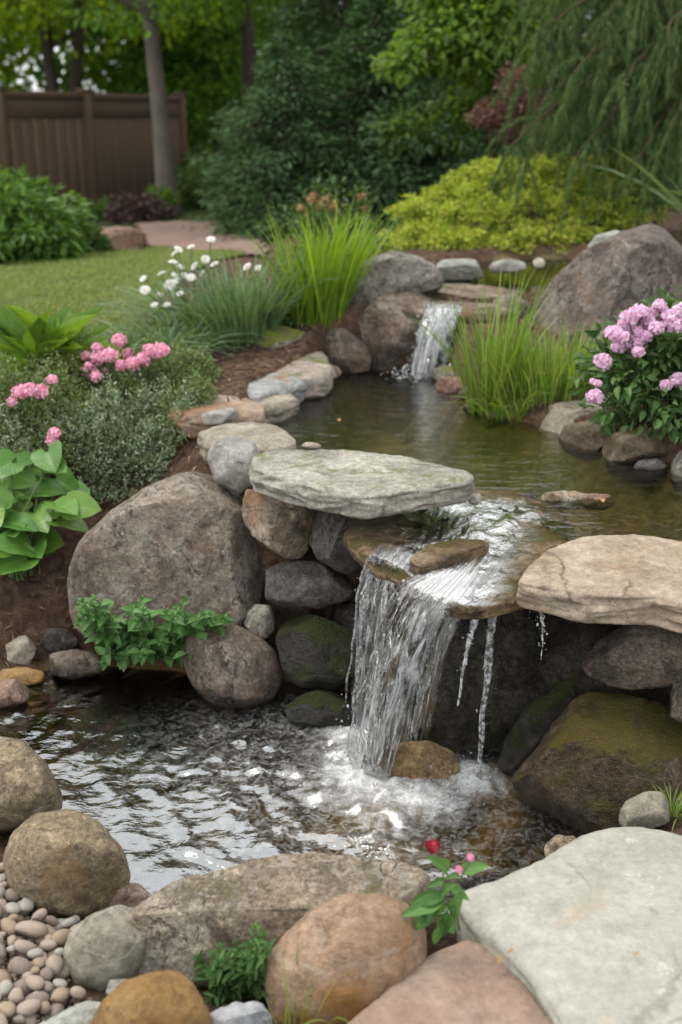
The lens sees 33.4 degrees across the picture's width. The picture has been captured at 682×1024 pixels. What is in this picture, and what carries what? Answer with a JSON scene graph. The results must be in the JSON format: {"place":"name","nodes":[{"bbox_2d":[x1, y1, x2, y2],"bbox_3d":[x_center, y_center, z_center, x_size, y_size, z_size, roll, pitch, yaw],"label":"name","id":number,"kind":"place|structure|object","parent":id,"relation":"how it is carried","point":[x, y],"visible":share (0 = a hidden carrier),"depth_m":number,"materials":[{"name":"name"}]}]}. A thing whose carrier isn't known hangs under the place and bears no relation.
{"place":"outdoors","nodes":[
{"label":"outdoors","id":0,"kind":"place"},
{"bbox_2d":[0,247,245,382],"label":"lawn","id":1,"kind":"structure","parent":0,"point":[51,281],"depth_m":7.34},
{"bbox_2d":[134,221,271,255],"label":"path","id":2,"kind":"structure","parent":0,"point":[165,233],"depth_m":11.23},
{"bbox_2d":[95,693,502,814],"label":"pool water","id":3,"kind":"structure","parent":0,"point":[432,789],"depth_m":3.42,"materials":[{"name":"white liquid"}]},
{"bbox_2d":[0,679,28,708],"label":"rock","id":4,"kind":"object","parent":3,"relation":"in","point":[14,692],"visible":1,"depth_m":3.86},
{"bbox_2d":[276,613,354,688],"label":"rock","id":5,"kind":"object","parent":3,"relation":"on","point":[314,651],"visible":0.84,"depth_m":3.80,"materials":[{"name":"stone"}]},
{"bbox_2d":[265,560,355,608],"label":"rock","id":6,"kind":"object","parent":5,"relation":"on","point":[305,584],"visible":1,"depth_m":3.85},
{"bbox_2d":[242,489,315,558],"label":"rock","id":7,"kind":"object","parent":6,"relation":"on","point":[280,528],"visible":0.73,"depth_m":3.83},
{"bbox_2d":[248,449,474,519],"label":"stone slab","id":8,"kind":"structure","parent":7,"relation":"on","point":[361,485],"depth_m":3.64,"materials":[{"name":"stone"}]},
{"bbox_2d":[287,498,547,812],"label":"waterfall","id":9,"kind":"structure","parent":3,"relation":"on","point":[453,587],"depth_m":3.41,"materials":[{"name":"white liquid"}]},
{"bbox_2d":[376,740,462,802],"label":"stone","id":10,"kind":"object","parent":3,"relation":"in","point":[415,759],"visible":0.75,"depth_m":3.44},
{"bbox_2d":[497,679,578,776],"bbox_3d":[0.619,0.657,3.445,0.347,0.355,0.182,-13,23,-33],"label":"rock","id":11,"kind":"object","parent":3,"relation":"in","point":[538,716],"visible":0.58,"depth_m":3.34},
{"bbox_2d":[0,129,681,1023],"bbox_3d":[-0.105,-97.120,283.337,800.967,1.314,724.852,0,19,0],"label":"ground","id":12,"kind":"structure","parent":0,"point":[164,773],"depth_m":3.99,"materials":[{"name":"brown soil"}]},
{"bbox_2d":[6,635,35,664],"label":"rock","id":13,"kind":"object","parent":12,"relation":"on","point":[21,650],"visible":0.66,"depth_m":4.11,"materials":[{"name":"stone"}]},
{"bbox_2d":[0,667,43,686],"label":"rock","id":14,"kind":"object","parent":12,"relation":"on","point":[27,677],"visible":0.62,"depth_m":4.01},
{"bbox_2d":[0,399,54,512],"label":"ground cover plant","id":15,"kind":"object","parent":12,"relation":"on","point":[12,433],"visible":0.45,"depth_m":4.49,"materials":[{"name":"green plant"}]},
{"bbox_2d":[0,736,62,833],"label":"boulder","id":16,"kind":"object","parent":12,"relation":"on","point":[29,787],"visible":0.79,"depth_m":3.04,"materials":[{"name":"stone"}]},
{"bbox_2d":[7,374,57,423],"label":"pink flower plant","id":17,"kind":"object","parent":12,"relation":"on","point":[25,390],"visible":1,"depth_m":4.49,"materials":[{"name":"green plant"}]},
{"bbox_2d":[0,0,85,90],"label":"background tree","id":18,"kind":"object","parent":12,"relation":"on","point":[12,52],"visible":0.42,"depth_m":21.26,"materials":[{"name":"green plant"}]},
{"bbox_2d":[0,163,95,264],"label":"leafy shrub","id":19,"kind":"object","parent":12,"relation":"on","point":[27,232],"visible":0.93,"depth_m":9.01,"materials":[{"name":"green plant"}]},
{"bbox_2d":[0,440,100,580],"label":"round leaf plant","id":20,"kind":"object","parent":12,"relation":"on","point":[70,507],"visible":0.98,"depth_m":4.25,"materials":[{"name":"green plant"}]},
{"bbox_2d":[40,627,78,652],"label":"cobble","id":21,"kind":"object","parent":12,"relation":"on","point":[53,640],"visible":0.84,"depth_m":4.13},
{"bbox_2d":[0,349,123,492],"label":"ground cover plant","id":22,"kind":"object","parent":12,"relation":"on","point":[62,392],"visible":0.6,"depth_m":4.62,"materials":[{"name":"green plant"}]},
{"bbox_2d":[3,808,130,920],"bbox_3d":[-0.674,0.879,2.814,0.323,0.327,0.272,0,19,0],"label":"boulder","id":23,"kind":"object","parent":12,"relation":"on","point":[65,863],"visible":0.83,"depth_m":2.69,"materials":[{"name":"stone"}]},
{"bbox_2d":[0,303,135,377],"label":"lance leaf plant","id":24,"kind":"object","parent":12,"relation":"on","point":[21,329],"visible":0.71,"depth_m":4.95,"materials":[{"name":"green plant"}]},
{"bbox_2d":[40,1000,99,1023],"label":"cobble","id":25,"kind":"object","parent":12,"relation":"on","point":[84,1012],"visible":0.8,"depth_m":2.29,"materials":[{"name":"grey stone"}]},
{"bbox_2d":[0,345,149,473],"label":"ground cover plant","id":26,"kind":"object","parent":12,"relation":"on","point":[72,379],"visible":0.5,"depth_m":4.79,"materials":[{"name":"green plant"}]},
{"bbox_2d":[49,649,102,679],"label":"rock","id":27,"kind":"object","parent":12,"relation":"on","point":[73,664],"visible":0.94,"depth_m":4.02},
{"bbox_2d":[0,86,187,217],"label":"garden fence","id":28,"kind":"object","parent":12,"relation":"on","point":[114,150],"visible":0.56,"depth_m":16.11,"materials":[{"name":"wood"}]},
{"bbox_2d":[78,218,113,253],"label":"leafy shrub","id":29,"kind":"object","parent":12,"relation":"on","point":[93,241],"visible":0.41,"depth_m":9.81,"materials":[{"name":"green plant"}]},
{"bbox_2d":[27,373,172,506],"bbox_3d":[-0.990,-0.292,4.658,0.609,0.512,0.421,0,19,0],"label":"ground cover plant","id":30,"kind":"object","parent":12,"relation":"on","point":[145,425],"visible":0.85,"depth_m":4.63,"materials":[{"name":"green plant"}]},
{"bbox_2d":[63,905,146,990],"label":"boulder","id":31,"kind":"object","parent":12,"relation":"on","point":[102,948],"visible":0.75,"depth_m":2.48,"materials":[{"name":"stone"}]},
{"bbox_2d":[0,0,232,200],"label":"background tree","id":32,"kind":"object","parent":12,"relation":"on","point":[45,10],"visible":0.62,"depth_m":18.95,"materials":[{"name":"green plant"}]},
{"bbox_2d":[91,226,147,250],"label":"boulder","id":33,"kind":"object","parent":12,"relation":"on","point":[123,238],"visible":0.65,"depth_m":10.10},
{"bbox_2d":[80,333,170,389],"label":"pink flower plant","id":34,"kind":"object","parent":12,"relation":"on","point":[98,355],"visible":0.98,"depth_m":4.90,"materials":[{"name":"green plant"}]},
{"bbox_2d":[108,883,150,907],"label":"cobble","id":35,"kind":"object","parent":12,"relation":"on","point":[133,895],"visible":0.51,"depth_m":2.77,"materials":[{"name":"stone"}]},
{"bbox_2d":[60,312,201,406],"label":"ground cover plant","id":36,"kind":"object","parent":12,"relation":"on","point":[176,378],"visible":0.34,"depth_m":5.00,"materials":[{"name":"green plant"}]},
{"bbox_2d":[33,1,234,100],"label":"background tree","id":37,"kind":"object","parent":12,"relation":"on","point":[96,35],"visible":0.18,"depth_m":22.14,"materials":[{"name":"green plant"}]},
{"bbox_2d":[103,190,179,224],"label":"dark shrub","id":38,"kind":"object","parent":12,"relation":"on","point":[148,211],"visible":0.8,"depth_m":13.65,"materials":[{"name":"purple plant"}]},
{"bbox_2d":[90,970,211,1023],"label":"cobble","id":39,"kind":"object","parent":12,"relation":"on","point":[166,997],"visible":1,"depth_m":2.22,"materials":[{"name":"stone"}]},
{"bbox_2d":[96,372,208,484],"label":"ground cover plant","id":40,"kind":"object","parent":12,"relation":"on","point":[150,398],"visible":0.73,"depth_m":4.71,"materials":[{"name":"green plant"}]},
{"bbox_2d":[73,594,233,671],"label":"herb plant","id":41,"kind":"object","parent":12,"relation":"on","point":[141,638],"visible":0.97,"depth_m":3.85,"materials":[{"name":"green plant"}]},
{"bbox_2d":[67,471,262,643],"bbox_3d":[-0.640,0.191,4.172,0.723,0.679,0.541,0,19,0],"label":"boulder","id":42,"kind":"object","parent":12,"relation":"on","point":[169,542],"visible":0.67,"depth_m":3.97,"materials":[{"name":"stone"}]},
{"bbox_2d":[207,435,259,496],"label":"rock","id":43,"kind":"object","parent":42,"relation":"on","point":[230,458],"visible":0.81,"depth_m":4.05,"materials":[{"name":"grey stone"}]},
{"bbox_2d":[134,366,222,457],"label":"ground cover plant","id":44,"kind":"object","parent":12,"relation":"on","point":[195,384],"visible":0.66,"depth_m":4.74,"materials":[{"name":"green plant"}]},
{"bbox_2d":[140,328,225,390],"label":"ground cover plant","id":45,"kind":"object","parent":12,"relation":"on","point":[209,365],"visible":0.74,"depth_m":5.06,"materials":[{"name":"green plant"}]},
{"bbox_2d":[55,0,316,210],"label":"garden tree","id":46,"kind":"object","parent":12,"relation":"on","point":[149,15],"visible":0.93,"depth_m":13.89,"materials":[{"name":"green plant"}]},
{"bbox_2d":[149,159,223,210],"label":"shrub","id":47,"kind":"object","parent":12,"relation":"on","point":[190,198],"visible":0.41,"depth_m":14.69,"materials":[{"name":"green plant"}]},
{"bbox_2d":[92,305,285,359],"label":"ornamental grass","id":48,"kind":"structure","parent":12,"relation":"on","point":[172,335],"depth_m":5.61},
{"bbox_2d":[79,236,305,341],"bbox_3d":[-0.800,-1.158,5.920,1.503,0.547,1.405,0,19,0],"label":"daisy plant","id":49,"kind":"object","parent":12,"relation":"on","point":[145,290],"visible":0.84,"depth_m":5.94,"materials":[{"name":"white plant"}]},
{"bbox_2d":[107,0,306,162],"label":"background tree","id":50,"kind":"object","parent":12,"relation":"on","point":[212,75],"visible":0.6,"depth_m":21.03,"materials":[{"name":"green plant"}]},
{"bbox_2d":[167,395,266,438],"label":"stone slab","id":51,"kind":"structure","parent":12,"relation":"on","point":[248,410],"depth_m":4.65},
{"bbox_2d":[182,624,281,708],"bbox_3d":[-0.375,0.538,3.920,0.348,0.310,0.304,0,19,0],"label":"boulder","id":52,"kind":"object","parent":12,"relation":"on","point":[236,667],"visible":0.97,"depth_m":3.81,"materials":[{"name":"stone"}]},
{"bbox_2d":[244,604,274,638],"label":"rock","id":53,"kind":"object","parent":52,"relation":"on","point":[259,621],"visible":0.94,"depth_m":3.90,"materials":[{"name":"grey stone"}]},
{"bbox_2d":[191,920,274,1007],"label":"herb plant","id":54,"kind":"object","parent":12,"relation":"on","point":[231,979],"visible":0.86,"depth_m":2.42,"materials":[{"name":"green plant"}]},
{"bbox_2d":[210,1001,272,1023],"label":"cobble","id":55,"kind":"object","parent":12,"relation":"on","point":[252,1012],"visible":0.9,"depth_m":2.29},
{"bbox_2d":[145,242,345,348],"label":"ornamental grass","id":56,"kind":"object","parent":12,"relation":"on","point":[255,312],"depth_m":5.70,"materials":[{"name":"plant"}]},
{"bbox_2d":[197,422,295,461],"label":"stone slab","id":57,"kind":"structure","parent":12,"relation":"on","point":[264,437],"depth_m":4.31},
{"bbox_2d":[240,0,256,139],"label":"background tree","id":58,"kind":"object","parent":12,"relation":"on","point":[248,47],"visible":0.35,"depth_m":19.38,"materials":[{"name":"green plant"}]},
{"bbox_2d":[195,132,312,235],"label":"evergreen bush","id":59,"kind":"object","parent":12,"relation":"on","point":[214,184],"visible":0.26,"depth_m":10.99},
{"bbox_2d":[247,373,306,402],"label":"stone slab","id":60,"kind":"structure","parent":12,"relation":"on","point":[267,386],"depth_m":5.09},
{"bbox_2d":[126,851,431,987],"bbox_3d":[-0.171,0.984,2.707,0.760,0.454,0.429,0,19,0],"label":"boulder","id":61,"kind":"object","parent":12,"relation":"on","point":[179,924],"visible":0.53,"depth_m":2.51,"materials":[{"name":"stone"}]},
{"bbox_2d":[259,394,299,424],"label":"stone slab","id":62,"kind":"structure","parent":12,"relation":"on","point":[281,408],"depth_m":4.90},
{"bbox_2d":[180,28,381,241],"bbox_3d":[-0.501,-3.546,10.853,2.131,1.991,2.483,0,19,0],"label":"evergreen tree","id":63,"kind":"object","parent":12,"relation":"on","point":[258,110],"visible":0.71,"depth_m":10.56,"materials":[{"name":"green plant"}]},
{"bbox_2d":[257,325,304,347],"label":"rock","id":64,"kind":"object","parent":12,"relation":"on","point":[284,335],"visible":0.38,"depth_m":5.71,"materials":[{"name":"green stone"}]},
{"bbox_2d":[228,192,401,330],"bbox_3d":[-0.086,-1.295,5.842,0.854,0.701,0.859,10,22,26],"label":"iris plant","id":65,"kind":"object","parent":12,"relation":"on","point":[328,298],"visible":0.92,"depth_m":5.76,"materials":[{"name":"plant"}]},
{"bbox_2d":[286,689,355,730],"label":"rock","id":66,"kind":"object","parent":12,"relation":"on","point":[321,709],"visible":0.91,"depth_m":3.73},
{"bbox_2d":[254,169,405,266],"bbox_3d":[-0.070,-1.890,7.406,1.006,0.674,0.780,0,19,0],"label":"coral flower plant","id":67,"kind":"object","parent":12,"relation":"on","point":[313,199],"visible":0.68,"depth_m":7.34,"materials":[{"name":"green plant"}]},
{"bbox_2d":[255,204,413,290],"bbox_3d":[-0.018,-1.385,6.100,0.893,0.514,0.647,-4,20,-11],"label":"iris plant","id":68,"kind":"object","parent":12,"relation":"on","point":[357,232],"visible":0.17,"depth_m":6.08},
{"bbox_2d":[256,0,416,212],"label":"evergreen tree","id":69,"kind":"object","parent":12,"relation":"on","point":[343,6],"visible":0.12,"depth_m":11.54,"materials":[{"name":"green plant"}]},
{"bbox_2d":[309,511,366,575],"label":"rock","id":70,"kind":"object","parent":12,"relation":"on","point":[326,536],"visible":0.48,"depth_m":3.75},
{"bbox_2d":[0,0,681,177],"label":"wood","id":71,"kind":"object","parent":12,"relation":"on","point":[38,61],"visible":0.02,"depth_m":26.37,"materials":[{"name":"green plant"}]},
{"bbox_2d":[230,0,455,190],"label":"evergreen tree","id":72,"kind":"object","parent":12,"relation":"on","point":[315,25],"visible":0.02,"depth_m":13.35,"materials":[{"name":"green plant"}]},
{"bbox_2d":[265,893,426,1023],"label":"boulder","id":73,"kind":"object","parent":12,"relation":"on","point":[373,946],"visible":0.84,"depth_m":2.33,"materials":[{"name":"orange stone"}]},
{"bbox_2d":[326,328,370,374],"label":"rock","id":74,"kind":"object","parent":12,"relation":"on","point":[348,352],"visible":0.88,"depth_m":5.78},
{"bbox_2d":[330,601,379,694],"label":"rock","id":75,"kind":"object","parent":12,"relation":"on","point":[342,613],"visible":0.14,"depth_m":3.89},
{"bbox_2d":[263,0,470,232],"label":"evergreen tree","id":76,"kind":"object","parent":12,"relation":"on","point":[374,36],"visible":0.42,"depth_m":10.63,"materials":[{"name":"green plant"}]},
{"bbox_2d":[348,251,443,305],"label":"boulder","id":77,"kind":"object","parent":12,"relation":"on","point":[392,272],"visible":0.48,"depth_m":5.94,"materials":[{"name":"grey stone"}]},
{"bbox_2d":[358,291,434,377],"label":"rock","id":78,"kind":"object","parent":12,"relation":"on","point":[388,328],"visible":0.66,"depth_m":5.83,"materials":[{"name":"stone"}]},
{"bbox_2d":[380,302,479,382],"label":"waterfall","id":79,"kind":"structure","parent":12,"relation":"on","point":[431,349],"depth_m":5.71,"materials":[{"name":"white liquid"}]},
{"bbox_2d":[334,77,529,225],"bbox_3d":[0.842,-3.311,10.685,1.892,1.538,1.729,0,19,0],"label":"evergreen bush","id":80,"kind":"object","parent":12,"relation":"on","point":[465,158],"visible":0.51,"depth_m":10.33,"materials":[{"name":"plant"}]},
{"bbox_2d":[348,940,551,1023],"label":"flat slab","id":81,"kind":"structure","parent":12,"relation":"on","point":[467,982],"depth_m":2.29,"materials":[{"name":"stone"}]},
{"bbox_2d":[402,839,488,943],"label":"flower seedling","id":82,"kind":"object","parent":81,"relation":"on","point":[425,908],"visible":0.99,"depth_m":2.33,"materials":[{"name":"green plant"}]},
{"bbox_2d":[353,586,564,770],"bbox_3d":[0.459,0.523,3.746,0.840,0.789,0.486,0,19,0],"label":"backing rock","id":83,"kind":"object","parent":12,"relation":"on","point":[517,683],"visible":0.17,"depth_m":3.56,"materials":[{"name":"stone"}]},
{"bbox_2d":[436,258,482,281],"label":"rock","id":84,"kind":"object","parent":12,"relation":"on","point":[462,270],"visible":0.92,"depth_m":6.71,"materials":[{"name":"grey stone"}]},
{"bbox_2d":[401,283,519,324],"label":"ledge rock","id":85,"kind":"object","parent":12,"relation":"on","point":[458,288],"visible":0.32,"depth_m":5.91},
{"bbox_2d":[343,490,579,619],"bbox_3d":[0.432,0.103,3.579,0.817,0.105,0.786,-13,23,-32],"label":"ledge rock","id":86,"kind":"object","parent":12,"relation":"on","point":[548,527],"visible":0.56,"depth_m":3.51,"materials":[{"name":"stone"}]},
{"bbox_2d":[409,538,488,571],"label":"flat stone","id":87,"kind":"object","parent":86,"relation":"on","point":[437,554],"visible":0.91,"depth_m":3.39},
{"bbox_2d":[368,0,579,215],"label":"broadleaf tree","id":88,"kind":"object","parent":12,"relation":"on","point":[466,38],"visible":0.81,"depth_m":9.57,"materials":[{"name":"green plant"}]},
{"bbox_2d":[463,61,551,222],"bbox_3d":[1.375,-3.013,9.376,0.750,1.337,0.459,0,19,0],"label":"purple shrub","id":89,"kind":"object","parent":12,"relation":"on","point":[494,121],"visible":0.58,"depth_m":9.24,"materials":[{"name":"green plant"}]},
{"bbox_2d":[373,150,673,256],"bbox_3d":[1.289,-2.207,8.314,2.390,0.851,1.273,0,19,0],"label":"golden shrub","id":90,"kind":"object","parent":12,"relation":"on","point":[428,211],"visible":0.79,"depth_m":8.20,"materials":[{"name":"yellow plant"}]},
{"bbox_2d":[444,313,611,423],"bbox_3d":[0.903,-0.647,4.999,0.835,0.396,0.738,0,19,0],"label":"pond grass","id":91,"kind":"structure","parent":12,"relation":"on","point":[547,360],"depth_m":4.91,"materials":[{"name":"plant"}]},
{"bbox_2d":[387,0,672,209],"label":"evergreen tree","id":92,"kind":"object","parent":12,"relation":"on","point":[558,75],"visible":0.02,"depth_m":11.45,"materials":[{"name":"green plant"}]},
{"bbox_2d":[456,827,681,1023],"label":"flat slab","id":93,"kind":"structure","parent":12,"relation":"on","point":[577,923],"depth_m":2.43,"materials":[{"name":"stone"}]},
{"bbox_2d":[538,400,601,437],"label":"rock","id":94,"kind":"object","parent":12,"relation":"on","point":[558,417],"visible":0.43,"depth_m":4.73,"materials":[{"name":"beige stone"}]},
{"bbox_2d":[478,0,681,242],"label":"weeping conifer","id":95,"kind":"object","parent":12,"relation":"on","point":[645,86],"visible":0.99,"depth_m":7.86,"materials":[{"name":"green plant"}]},
{"bbox_2d":[558,420,613,454],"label":"rock","id":96,"kind":"object","parent":12,"relation":"on","point":[578,438],"visible":0.65,"depth_m":4.50,"materials":[{"name":"stone"}]},
{"bbox_2d":[512,692,681,833],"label":"boulder","id":97,"kind":"object","parent":12,"relation":"on","point":[592,757],"visible":0.73,"depth_m":3.14,"materials":[{"name":"stone"}]},
{"bbox_2d":[516,534,681,633],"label":"stone slab","id":98,"kind":"structure","parent":12,"relation":"on","point":[632,579],"depth_m":3.12,"materials":[{"name":"beige stone"}]},
{"bbox_2d":[536,621,670,705],"bbox_3d":[0.946,0.467,3.523,0.695,0.424,0.352,0,19,0],"label":"rock","id":99,"kind":"object","parent":12,"relation":"on","point":[567,647],"visible":0.21,"depth_m":3.39,"materials":[{"name":"stone"}]},
{"bbox_2d":[582,625,681,689],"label":"rock","id":100,"kind":"object","parent":99,"relation":"on","point":[631,657],"visible":0.77,"depth_m":3.17,"materials":[{"name":"stone"}]},
{"bbox_2d":[527,224,681,346],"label":"boulder","id":101,"kind":"object","parent":12,"relation":"on","point":[609,277],"visible":0.47,"depth_m":5.49,"materials":[{"name":"stone"}]},
{"bbox_2d":[562,285,681,444],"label":"hydrangea bush","id":102,"kind":"object","parent":12,"relation":"on","point":[642,359],"visible":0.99,"depth_m":4.26,"materials":[{"name":"green plant"}]},
{"bbox_2d":[587,147,681,212],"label":"strap leaf plant","id":103,"kind":"object","parent":12,"relation":"on","point":[677,204],"visible":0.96,"depth_m":7.36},
{"bbox_2d":[602,427,669,467],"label":"rock","id":104,"kind":"object","parent":12,"relation":"on","point":[627,449],"visible":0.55,"depth_m":4.31,"materials":[{"name":"stone"}]},
{"bbox_2d":[619,791,669,828],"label":"cobble","id":105,"kind":"object","parent":12,"relation":"on","point":[649,809],"visible":0.86,"depth_m":2.95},
{"bbox_2d":[633,458,667,476],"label":"rock","id":106,"kind":"object","parent":12,"relation":"on","point":[649,467],"visible":1,"depth_m":4.24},
{"bbox_2d":[282,368,660,484],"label":"pond water","id":107,"kind":"structure","parent":0,"point":[400,411],"depth_m":5.09,"materials":[{"name":"brown liquid"}]},
{"bbox_2d":[275,351,335,399],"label":"stone slab","id":108,"kind":"structure","parent":107,"relation":"on","point":[315,372],"depth_m":5.29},
{"bbox_2d":[404,258,572,421],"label":"pond grass","id":109,"kind":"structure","parent":107,"relation":"in","point":[497,343],"depth_m":4.94,"materials":[{"name":"plant"}]},
{"bbox_2d":[537,490,587,510],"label":"stone","id":110,"kind":"object","parent":107,"relation":"in","point":[565,500],"visible":0.81,"depth_m":3.88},
{"bbox_2d":[444,258,573,292],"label":"top pond water","id":111,"kind":"structure","parent":0,"point":[554,266],"depth_m":7.05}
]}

